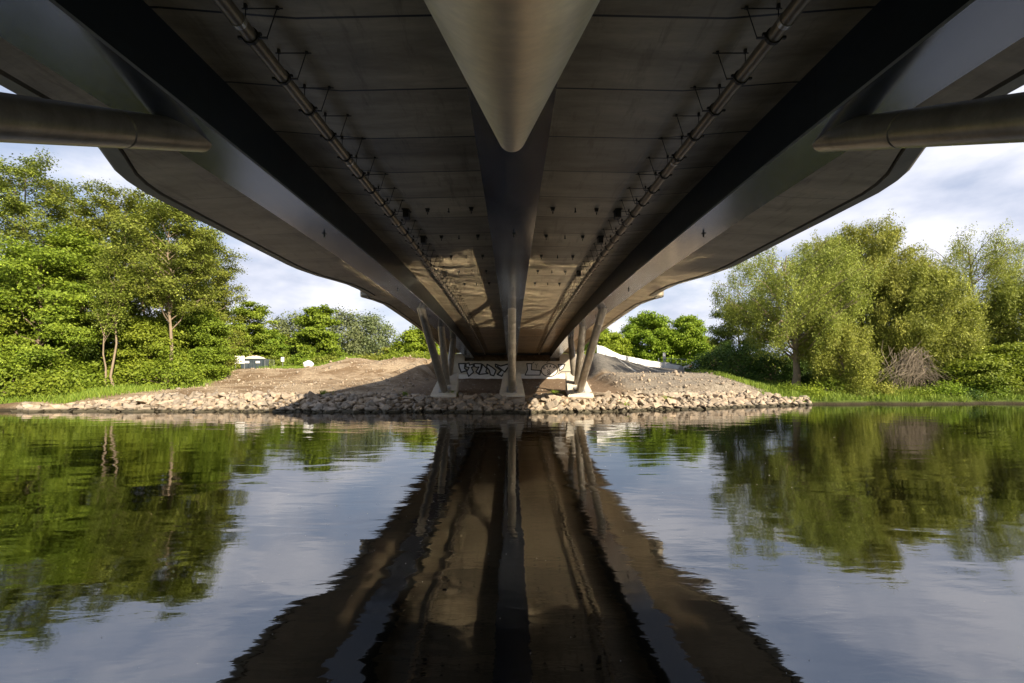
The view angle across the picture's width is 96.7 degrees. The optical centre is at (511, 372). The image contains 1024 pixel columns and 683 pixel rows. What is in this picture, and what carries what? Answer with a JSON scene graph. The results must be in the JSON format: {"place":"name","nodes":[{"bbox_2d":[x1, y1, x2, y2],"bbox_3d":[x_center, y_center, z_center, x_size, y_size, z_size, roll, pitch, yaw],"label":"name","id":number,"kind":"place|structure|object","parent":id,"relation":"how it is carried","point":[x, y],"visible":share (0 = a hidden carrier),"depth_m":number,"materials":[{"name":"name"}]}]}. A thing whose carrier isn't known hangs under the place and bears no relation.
{"place":"outdoors","nodes":[
{"label":"outdoors","id":0,"kind":"place"},
{"bbox_2d":[0,404,1023,682],"bbox_3d":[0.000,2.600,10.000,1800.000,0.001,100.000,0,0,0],"label":"river water","id":1,"kind":"structure","parent":0,"point":[836,544],"depth_m":6.81,"materials":[{"name":"black liquid"}]},
{"bbox_2d":[0,353,1023,411],"bbox_3d":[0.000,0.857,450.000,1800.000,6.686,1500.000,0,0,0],"label":"ground","id":2,"kind":"structure","parent":0,"point":[602,365],"depth_m":42.68,"materials":[{"name":"soil"}]},
{"bbox_2d":[0,175,32,264],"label":"alder tree","id":3,"kind":"object","parent":2,"relation":"on","point":[7,226],"visible":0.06,"depth_m":45.79,"materials":[{"name":"green plant"}]},
{"bbox_2d":[0,354,47,396],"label":"shrub","id":4,"kind":"object","parent":2,"relation":"on","point":[11,367],"visible":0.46,"depth_m":34.45,"materials":[{"name":"green plant"}]},
{"bbox_2d":[0,262,52,384],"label":"maple tree","id":5,"kind":"object","parent":2,"relation":"on","point":[8,320],"visible":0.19,"depth_m":36.84,"materials":[{"name":"green plant"}]},
{"bbox_2d":[26,409,43,411],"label":"riprap stone","id":6,"kind":"object","parent":2,"relation":"on","point":[34,410],"visible":0.6,"depth_m":30.18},
{"bbox_2d":[1,367,84,397],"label":"shrub","id":7,"kind":"object","parent":2,"relation":"on","point":[42,384],"visible":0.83,"depth_m":33.73,"materials":[{"name":"green plant"}]},
{"bbox_2d":[0,147,94,366],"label":"alder tree","id":8,"kind":"object","parent":2,"relation":"on","point":[34,170],"visible":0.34,"depth_m":42.16,"materials":[{"name":"green plant"}]},
{"bbox_2d":[0,234,117,381],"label":"maple tree","id":9,"kind":"object","parent":2,"relation":"on","point":[59,300],"visible":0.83,"depth_m":36.80,"materials":[{"name":"green plant"}]},
{"bbox_2d":[1,174,120,366],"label":"alder tree","id":10,"kind":"object","parent":2,"relation":"on","point":[82,210],"visible":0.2,"depth_m":43.56,"materials":[{"name":"green plant"}]},
{"bbox_2d":[21,355,122,391],"bbox_3d":[-35.844,0.089,37.025,5.769,3.051,6.148,0,0,32],"label":"shrub","id":11,"kind":"object","parent":2,"relation":"on","point":[84,375],"visible":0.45,"depth_m":36.73,"materials":[{"name":"green plant"}]},
{"bbox_2d":[33,222,149,367],"bbox_3d":[-39.416,-6.110,41.996,8.789,15.136,9.319,0,0,27],"label":"maple tree","id":12,"kind":"object","parent":2,"relation":"on","point":[64,237],"visible":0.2,"depth_m":40.76,"materials":[{"name":"green plant"}]},
{"bbox_2d":[73,344,119,383],"bbox_3d":[-37.809,-0.832,41.907,5.610,3.999,5.997,0,0,37],"label":"shrub","id":13,"kind":"object","parent":2,"relation":"on","point":[91,355],"visible":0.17,"depth_m":40.77,"materials":[{"name":"green plant"}]},
{"bbox_2d":[86,275,137,387],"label":"slender tree","id":14,"kind":"object","parent":2,"relation":"on","point":[110,325],"visible":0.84,"depth_m":37.44,"materials":[{"name":"green plant"}]},
{"bbox_2d":[82,244,145,385],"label":"slender tree","id":15,"kind":"object","parent":2,"relation":"on","point":[114,271],"visible":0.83,"depth_m":37.74,"materials":[{"name":"green plant"}]},
{"bbox_2d":[0,371,230,403],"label":"grass","id":16,"kind":"structure","parent":2,"relation":"on","point":[107,392],"depth_m":34.52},
{"bbox_2d":[111,402,121,406],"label":"riprap stone","id":17,"kind":"object","parent":2,"relation":"on","point":[115,404],"visible":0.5,"depth_m":31.31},
{"bbox_2d":[75,176,167,364],"bbox_3d":[-38.769,-8.968,45.559,9.367,20.075,9.584,0,0,17],"label":"alder tree","id":18,"kind":"object","parent":2,"relation":"on","point":[127,204],"visible":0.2,"depth_m":44.85,"materials":[{"name":"green plant"}]},
{"bbox_2d":[93,354,159,385],"bbox_3d":[-33.485,-0.224,39.929,5.462,3.036,5.090,0,0,0],"label":"shrub","id":19,"kind":"object","parent":2,"relation":"on","point":[120,373],"visible":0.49,"depth_m":38.87,"materials":[{"name":"green plant"}]},
{"bbox_2d":[121,403,139,408],"bbox_3d":[-26.145,2.398,31.217,1.108,0.522,0.908,17,-25,-41],"label":"riprap stone","id":20,"kind":"object","parent":2,"relation":"on","point":[124,405],"visible":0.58,"depth_m":30.93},
{"bbox_2d":[111,216,167,342],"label":"alder tree","id":21,"kind":"object","parent":2,"relation":"on","point":[143,310],"visible":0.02,"depth_m":53.63,"materials":[{"name":"green plant"}]},
{"bbox_2d":[134,398,149,403],"bbox_3d":[-25.958,2.081,32.144,0.728,0.245,1.260,-13,-33,32],"label":"riprap stone","id":22,"kind":"object","parent":2,"relation":"on","point":[141,401],"visible":0.69,"depth_m":31.84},
{"bbox_2d":[96,316,195,380],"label":"maple tree","id":23,"kind":"object","parent":2,"relation":"on","point":[144,335],"visible":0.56,"depth_m":40.59,"materials":[{"name":"green plant"}]},
{"bbox_2d":[92,196,230,381],"bbox_3d":[-30.333,-7.491,40.722,9.628,17.833,11.704,0,0,0],"label":"alder tree","id":24,"kind":"object","parent":2,"relation":"on","point":[158,289],"visible":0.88,"depth_m":39.74,"materials":[{"name":"green plant"}]},
{"bbox_2d":[153,399,173,405],"bbox_3d":[-24.322,2.138,31.783,0.461,0.250,1.342,-40,-13,34],"label":"riprap stone","id":25,"kind":"object","parent":2,"relation":"on","point":[162,402],"visible":0.5,"depth_m":31.63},
{"bbox_2d":[160,402,168,409],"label":"riprap stone","id":26,"kind":"object","parent":2,"relation":"on","point":[164,405],"visible":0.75,"depth_m":30.95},
{"bbox_2d":[124,341,210,387],"bbox_3d":[-29.609,-0.752,39.751,6.130,4.132,5.619,0,0,0],"label":"shrub","id":27,"kind":"object","parent":2,"relation":"on","point":[178,371],"visible":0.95,"depth_m":39.07,"materials":[{"name":"green plant"}]},
{"bbox_2d":[172,398,181,403],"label":"riprap stone","id":28,"kind":"object","parent":2,"relation":"on","point":[177,401],"visible":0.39,"depth_m":31.91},
{"bbox_2d":[148,240,231,354],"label":"alder tree","id":29,"kind":"object","parent":2,"relation":"on","point":[186,296],"visible":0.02,"depth_m":52.31,"materials":[{"name":"green plant"}]},
{"bbox_2d":[165,305,237,380],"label":"maple tree","id":30,"kind":"object","parent":2,"relation":"on","point":[208,329],"visible":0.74,"depth_m":44.93,"materials":[{"name":"green plant"}]},
{"bbox_2d":[159,234,251,374],"bbox_3d":[-32.885,-7.361,48.850,8.333,15.686,8.732,0,0,0],"label":"alder tree","id":31,"kind":"object","parent":2,"relation":"on","point":[227,274],"visible":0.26,"depth_m":49.70,"materials":[{"name":"green plant"}]},
{"bbox_2d":[192,287,238,369],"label":"alder tree","id":32,"kind":"object","parent":2,"relation":"on","point":[224,309],"visible":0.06,"depth_m":51.03,"materials":[{"name":"green plant"}]},
{"bbox_2d":[235,356,244,368],"bbox_3d":[-34.112,-1.175,57.029,1.203,1.898,0.088,0,0,0],"label":"information board","id":33,"kind":"object","parent":2,"relation":"on","point":[242,359],"visible":0.71,"depth_m":56.98,"materials":[{"name":"white paint"}]},
{"bbox_2d":[226,301,282,367],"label":"maple tree","id":34,"kind":"object","parent":2,"relation":"on","point":[258,312],"visible":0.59,"depth_m":68.10,"materials":[{"name":"green plant"}]},
{"bbox_2d":[241,355,269,368],"bbox_3d":[-34.489,-1.403,60.987,3.189,1.899,1.845,0,0,0],"label":"cabin","id":35,"kind":"object","parent":2,"relation":"on","point":[252,361],"visible":0.85,"depth_m":60.15,"materials":[{"name":"paint"}]},
{"bbox_2d":[250,327,292,360],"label":"maple tree","id":36,"kind":"object","parent":2,"relation":"on","point":[282,345],"visible":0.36,"depth_m":69.81,"materials":[{"name":"green plant"}]},
{"bbox_2d":[270,393,280,397],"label":"riprap stone","id":37,"kind":"object","parent":2,"relation":"on","point":[274,395],"visible":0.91,"depth_m":33.14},
{"bbox_2d":[266,352,302,367],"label":"hedge shrub","id":38,"kind":"object","parent":2,"relation":"on","point":[279,362],"visible":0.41,"depth_m":68.43,"materials":[{"name":"green plant"}]},
{"bbox_2d":[281,333,293,353],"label":"maple tree","id":39,"kind":"object","parent":2,"relation":"on","point":[288,336],"visible":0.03,"depth_m":75.75,"materials":[{"name":"green plant"}]},
{"bbox_2d":[266,309,311,356],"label":"poplar tree","id":40,"kind":"object","parent":2,"relation":"on","point":[284,327],"visible":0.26,"depth_m":78.42,"materials":[{"name":"green plant"}]},
{"bbox_2d":[283,351,325,366],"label":"hedge shrub","id":41,"kind":"object","parent":2,"relation":"on","point":[294,362],"visible":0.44,"depth_m":66.67,"materials":[{"name":"green plant"}]},
{"bbox_2d":[256,355,360,368],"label":"grass","id":42,"kind":"structure","parent":2,"relation":"on","point":[284,367],"depth_m":55.83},
{"bbox_2d":[303,360,313,367],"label":"white boulder","id":43,"kind":"object","parent":2,"relation":"on","point":[307,363],"visible":0.91,"depth_m":52.84,"materials":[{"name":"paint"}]},
{"bbox_2d":[306,391,318,398],"bbox_3d":[-14.543,1.863,33.041,0.930,0.846,0.644,35,-20,-35],"label":"riprap stone","id":44,"kind":"object","parent":2,"relation":"on","point":[310,394],"visible":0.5,"depth_m":32.78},
{"bbox_2d":[285,304,344,358],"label":"lime tree","id":45,"kind":"object","parent":2,"relation":"on","point":[314,321],"visible":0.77,"depth_m":72.29,"materials":[{"name":"green plant"}]},
{"bbox_2d":[313,404,323,410],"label":"riprap stone","id":46,"kind":"object","parent":2,"relation":"on","point":[320,406],"visible":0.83,"depth_m":30.37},
{"bbox_2d":[309,352,339,365],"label":"hedge shrub","id":47,"kind":"object","parent":2,"relation":"on","point":[317,361],"visible":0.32,"depth_m":67.64,"materials":[{"name":"green plant"}]},
{"bbox_2d":[327,303,370,357],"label":"poplar tree","id":48,"kind":"object","parent":2,"relation":"on","point":[349,344],"visible":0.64,"depth_m":82.50,"materials":[{"name":"green plant"}]},
{"bbox_2d":[351,351,388,360],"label":"hedge shrub","id":49,"kind":"object","parent":2,"relation":"on","point":[370,357],"visible":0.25,"depth_m":66.84,"materials":[{"name":"green plant"}]},
{"bbox_2d":[366,400,376,406],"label":"riprap stone","id":50,"kind":"object","parent":2,"relation":"on","point":[371,402],"visible":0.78,"depth_m":31.00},
{"bbox_2d":[355,308,400,356],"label":"poplar tree","id":51,"kind":"object","parent":2,"relation":"on","point":[373,329],"visible":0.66,"depth_m":84.15,"materials":[{"name":"green plant"}]},
{"bbox_2d":[373,398,384,403],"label":"riprap stone","id":52,"kind":"object","parent":2,"relation":"on","point":[376,400],"visible":0.52,"depth_m":31.87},
{"bbox_2d":[381,404,390,411],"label":"riprap stone","id":53,"kind":"object","parent":2,"relation":"on","point":[387,407],"visible":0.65,"depth_m":30.16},
{"bbox_2d":[378,346,402,353],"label":"maple tree","id":54,"kind":"object","parent":2,"relation":"on","point":[384,349],"visible":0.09,"depth_m":78.23,"materials":[{"name":"green plant"}]},
{"bbox_2d":[377,348,410,360],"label":"hedge shrub","id":55,"kind":"object","parent":2,"relation":"on","point":[393,353],"visible":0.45,"depth_m":67.41,"materials":[{"name":"green plant"}]},
{"bbox_2d":[14,381,812,412],"bbox_3d":[-4.422,1.880,32.611,59.003,2.308,8.569,0,0,-6],"label":"riprap rubble","id":56,"kind":"object","parent":2,"relation":"on","point":[589,405],"visible":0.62,"depth_m":32.16,"materials":[{"name":"stone"}]},
{"bbox_2d":[389,325,438,355],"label":"maple tree","id":57,"kind":"object","parent":2,"relation":"on","point":[415,341],"visible":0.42,"depth_m":72.43,"materials":[{"name":"green plant"}]},
{"bbox_2d":[405,351,425,357],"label":"hedge shrub","id":58,"kind":"object","parent":2,"relation":"on","point":[414,355],"visible":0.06,"depth_m":68.59,"materials":[{"name":"green plant"}]},
{"bbox_2d":[414,396,423,401],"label":"riprap stone","id":59,"kind":"object","parent":2,"relation":"on","point":[419,398],"visible":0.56,"depth_m":31.65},
{"bbox_2d":[414,402,424,406],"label":"riprap stone","id":60,"kind":"object","parent":2,"relation":"on","point":[421,404],"visible":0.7,"depth_m":30.88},
{"bbox_2d":[128,355,741,392],"bbox_3d":[-5.546,-0.070,46.503,51.234,4.336,23.141,0,0,0],"label":"loose rubble","id":61,"kind":"object","parent":2,"relation":"on","point":[613,373],"visible":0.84,"depth_m":43.16,"materials":[{"name":"stone"}]},
{"bbox_2d":[416,348,456,358],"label":"hedge shrub","id":62,"kind":"object","parent":2,"relation":"on","point":[426,356],"visible":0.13,"depth_m":66.36,"materials":[{"name":"green plant"}]},
{"bbox_2d":[317,390,669,405],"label":"weeds","id":63,"kind":"object","parent":2,"relation":"on","point":[407,394],"visible":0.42,"depth_m":33.48,"materials":[{"name":"green plant"}]},
{"bbox_2d":[430,352,576,378],"bbox_3d":[0.000,-0.650,56.411,20.600,4.100,2.978,0,0,0],"label":"abutment","id":64,"kind":"object","parent":2,"relation":"on","point":[551,369],"visible":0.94,"depth_m":55.00,"materials":[{"name":"concrete"}]},
{"bbox_2d":[0,0,1023,397],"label":"river bridge","id":65,"kind":"structure","parent":2,"relation":"on","point":[512,178],"depth_m":7.45,"materials":[{"name":"concrete"}]},
{"bbox_2d":[513,397,524,404],"bbox_3d":[0.486,2.067,31.612,0.806,0.674,0.782,-32,-36,31],"label":"riprap stone","id":66,"kind":"object","parent":2,"relation":"on","point":[518,400],"visible":0.65,"depth_m":31.51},
{"bbox_2d":[533,405,541,411],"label":"riprap stone","id":67,"kind":"object","parent":2,"relation":"on","point":[538,408],"visible":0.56,"depth_m":29.87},
{"bbox_2d":[544,401,554,409],"bbox_3d":[2.557,2.340,30.643,0.794,0.955,0.823,0,0,14],"label":"riprap stone","id":68,"kind":"object","parent":2,"relation":"on","point":[549,405],"visible":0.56,"depth_m":30.28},
{"bbox_2d":[546,393,559,398],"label":"riprap stone","id":69,"kind":"object","parent":2,"relation":"on","point":[551,396],"visible":0.65,"depth_m":32.34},
{"bbox_2d":[574,405,582,411],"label":"riprap stone","id":70,"kind":"object","parent":2,"relation":"on","point":[578,408],"visible":0.83,"depth_m":30.15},
{"bbox_2d":[584,328,634,357],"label":"maple tree","id":71,"kind":"object","parent":2,"relation":"on","point":[613,341],"visible":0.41,"depth_m":73.94,"materials":[{"name":"green plant"}]},
{"bbox_2d":[243,342,992,369],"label":"wood","id":72,"kind":"object","parent":2,"relation":"on","point":[585,353],"depth_m":132.74,"materials":[{"name":"wood"}]},
{"bbox_2d":[617,404,627,410],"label":"riprap stone","id":73,"kind":"object","parent":2,"relation":"on","point":[619,407],"visible":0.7,"depth_m":30.77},
{"bbox_2d":[627,395,638,401],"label":"riprap stone","id":74,"kind":"object","parent":2,"relation":"on","point":[632,398],"visible":0.73,"depth_m":33.12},
{"bbox_2d":[597,345,679,368],"bbox_3d":[17.310,-1.906,61.282,17.573,3.174,0.549,0,0,-37],"label":"white barrier","id":75,"kind":"object","parent":2,"relation":"on","point":[604,350],"visible":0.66,"depth_m":61.09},
{"bbox_2d":[618,310,679,363],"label":"lime tree","id":76,"kind":"object","parent":2,"relation":"on","point":[654,337],"visible":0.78,"depth_m":77.27,"materials":[{"name":"green plant"}]},
{"bbox_2d":[649,402,660,407],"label":"riprap stone","id":77,"kind":"object","parent":2,"relation":"on","point":[654,405],"visible":0.91,"depth_m":32.16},
{"bbox_2d":[667,398,676,404],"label":"riprap stone","id":78,"kind":"object","parent":2,"relation":"on","point":[670,401],"visible":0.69,"depth_m":33.28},
{"bbox_2d":[678,362,698,369],"bbox_3d":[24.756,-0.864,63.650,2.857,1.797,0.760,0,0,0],"label":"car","id":79,"kind":"object","parent":2,"relation":"on","point":[681,368],"visible":0.27,"depth_m":63.83,"materials":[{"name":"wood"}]},
{"bbox_2d":[667,314,714,367],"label":"lime tree","id":80,"kind":"object","parent":2,"relation":"on","point":[691,330],"visible":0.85,"depth_m":75.98,"materials":[{"name":"green plant"}]},
{"bbox_2d":[682,337,740,375],"bbox_3d":[24.908,-1.990,56.379,7.981,4.752,7.798,0,0,0],"label":"shrub","id":81,"kind":"object","parent":2,"relation":"on","point":[703,361],"visible":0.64,"depth_m":55.10,"materials":[{"name":"green plant"}]},
{"bbox_2d":[704,298,774,370],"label":"willow tree","id":82,"kind":"object","parent":2,"relation":"on","point":[718,332],"visible":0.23,"depth_m":61.69,"materials":[{"name":"green plant"}]},
{"bbox_2d":[712,337,774,378],"bbox_3d":[26.595,-1.672,52.255,7.592,5.031,7.552,0,0,35],"label":"shrub","id":83,"kind":"object","parent":2,"relation":"on","point":[743,354],"visible":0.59,"depth_m":51.24,"materials":[{"name":"green plant"}]},
{"bbox_2d":[736,349,803,383],"bbox_3d":[28.086,-0.892,49.033,6.580,4.101,6.769,0,0,39],"label":"shrub","id":84,"kind":"object","parent":2,"relation":"on","point":[777,370],"visible":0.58,"depth_m":47.82,"materials":[{"name":"green plant"}]},
{"bbox_2d":[770,380,807,391],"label":"herb clump","id":85,"kind":"object","parent":2,"relation":"on","point":[785,388],"visible":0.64,"depth_m":41.76,"materials":[{"name":"green plant"}]},
{"bbox_2d":[778,359,813,382],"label":"shrub","id":86,"kind":"object","parent":2,"relation":"on","point":[805,377],"visible":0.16,"depth_m":46.91,"materials":[{"name":"green plant"}]},
{"bbox_2d":[707,227,889,386],"bbox_3d":[27.002,-5.737,44.099,14.814,15.071,14.080,0,0,44],"label":"willow tree","id":87,"kind":"object","parent":2,"relation":"on","point":[776,286],"visible":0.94,"depth_m":42.31,"materials":[{"name":"green plant"}]},
{"bbox_2d":[790,379,829,398],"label":"herb clump","id":88,"kind":"object","parent":2,"relation":"on","point":[816,392],"visible":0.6,"depth_m":39.30,"materials":[{"name":"green plant"}]},
{"bbox_2d":[777,230,872,366],"bbox_3d":[37.436,-7.170,54.191,9.943,19.850,11.388,0,0,0],"label":"willow tree","id":89,"kind":"object","parent":2,"relation":"on","point":[812,244],"visible":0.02,"depth_m":54.16,"materials":[{"name":"green plant"}]},
{"bbox_2d":[805,364,847,384],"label":"shrub","id":90,"kind":"object","parent":2,"relation":"on","point":[817,375],"visible":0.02,"depth_m":45.05,"materials":[{"name":"green plant"}]},
{"bbox_2d":[810,373,851,393],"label":"herb clump","id":91,"kind":"object","parent":2,"relation":"on","point":[833,387],"visible":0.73,"depth_m":40.80,"materials":[{"name":"green plant"}]},
{"bbox_2d":[794,314,888,397],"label":"willow tree","id":92,"kind":"object","parent":2,"relation":"on","point":[860,365],"visible":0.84,"depth_m":40.75,"materials":[{"name":"green plant"}]},
{"bbox_2d":[689,368,1023,401],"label":"grass","id":93,"kind":"structure","parent":2,"relation":"on","point":[767,386],"depth_m":39.27,"materials":[{"name":"plant"}]},
{"bbox_2d":[840,383,878,397],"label":"herb clump","id":94,"kind":"object","parent":2,"relation":"on","point":[865,391],"visible":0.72,"depth_m":39.34,"materials":[{"name":"green plant"}]},
{"bbox_2d":[785,208,958,381],"bbox_3d":[38.659,-7.061,49.525,14.593,19.482,14.880,0,0,0],"label":"willow tree","id":95,"kind":"object","parent":2,"relation":"on","point":[882,244],"visible":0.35,"depth_m":45.95,"materials":[{"name":"green plant"}]},
{"bbox_2d":[867,377,903,395],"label":"herb clump","id":96,"kind":"object","parent":2,"relation":"on","point":[888,389],"visible":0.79,"depth_m":39.71,"materials":[{"name":"green plant"}]},
{"bbox_2d":[871,359,908,386],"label":"shrub","id":97,"kind":"object","parent":2,"relation":"on","point":[886,375],"visible":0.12,"depth_m":44.21,"materials":[{"name":"green plant"}]},
{"bbox_2d":[871,338,953,388],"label":"dead branches","id":98,"kind":"object","parent":2,"relation":"on","point":[909,371],"visible":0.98,"depth_m":41.90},
{"bbox_2d":[897,383,937,397],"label":"herb clump","id":99,"kind":"object","parent":2,"relation":"on","point":[917,392],"visible":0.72,"depth_m":39.32,"materials":[{"name":"green plant"}]},
{"bbox_2d":[905,356,945,386],"bbox_3d":[42.091,-0.257,45.678,6.690,3.366,7.364,0,0,-29],"label":"shrub","id":100,"kind":"object","parent":2,"relation":"on","point":[927,382],"visible":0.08,"depth_m":44.79,"materials":[{"name":"green plant"}]},
{"bbox_2d":[856,255,1001,386],"bbox_3d":[41.226,-4.062,46.328,11.116,14.861,11.576,0,0,0],"label":"willow tree","id":101,"kind":"object","parent":2,"relation":"on","point":[926,298],"visible":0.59,"depth_m":43.05,"materials":[{"name":"green plant"}]},
{"bbox_2d":[918,378,972,395],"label":"herb clump","id":102,"kind":"object","parent":2,"relation":"on","point":[949,388],"visible":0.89,"depth_m":39.72,"materials":[{"name":"green plant"}]},
{"bbox_2d":[902,218,1023,354],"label":"willow tree","id":103,"kind":"object","parent":2,"relation":"on","point":[998,262],"visible":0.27,"depth_m":46.75,"materials":[{"name":"green plant"}]},
{"bbox_2d":[952,383,990,399],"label":"herb clump","id":104,"kind":"object","parent":2,"relation":"on","point":[970,393],"visible":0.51,"depth_m":39.25,"materials":[{"name":"green plant"}]},
{"bbox_2d":[923,348,1023,392],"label":"shrub","id":105,"kind":"object","parent":2,"relation":"on","point":[989,369],"visible":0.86,"depth_m":40.63,"materials":[{"name":"green plant"}]},
{"bbox_2d":[964,380,1017,395],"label":"herb clump","id":106,"kind":"object","parent":2,"relation":"on","point":[998,390],"visible":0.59,"depth_m":39.65,"materials":[{"name":"green plant"}]},
{"bbox_2d":[961,272,1023,347],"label":"willow tree","id":107,"kind":"object","parent":2,"relation":"on","point":[1011,300],"visible":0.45,"depth_m":45.32,"materials":[{"name":"green plant"}]},
{"bbox_2d":[976,341,1023,390],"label":"bush","id":108,"kind":"object","parent":2,"relation":"on","point":[1015,345],"visible":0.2,"depth_m":41.29,"materials":[{"name":"green plant"}]},
{"bbox_2d":[1003,381,1023,396],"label":"herb clump","id":109,"kind":"object","parent":2,"relation":"on","point":[1021,392],"visible":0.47,"depth_m":39.62,"materials":[{"name":"green plant"}]},
{"bbox_2d":[0,85,1023,355],"label":"sky","id":110,"kind":"structure","parent":0,"point":[947,188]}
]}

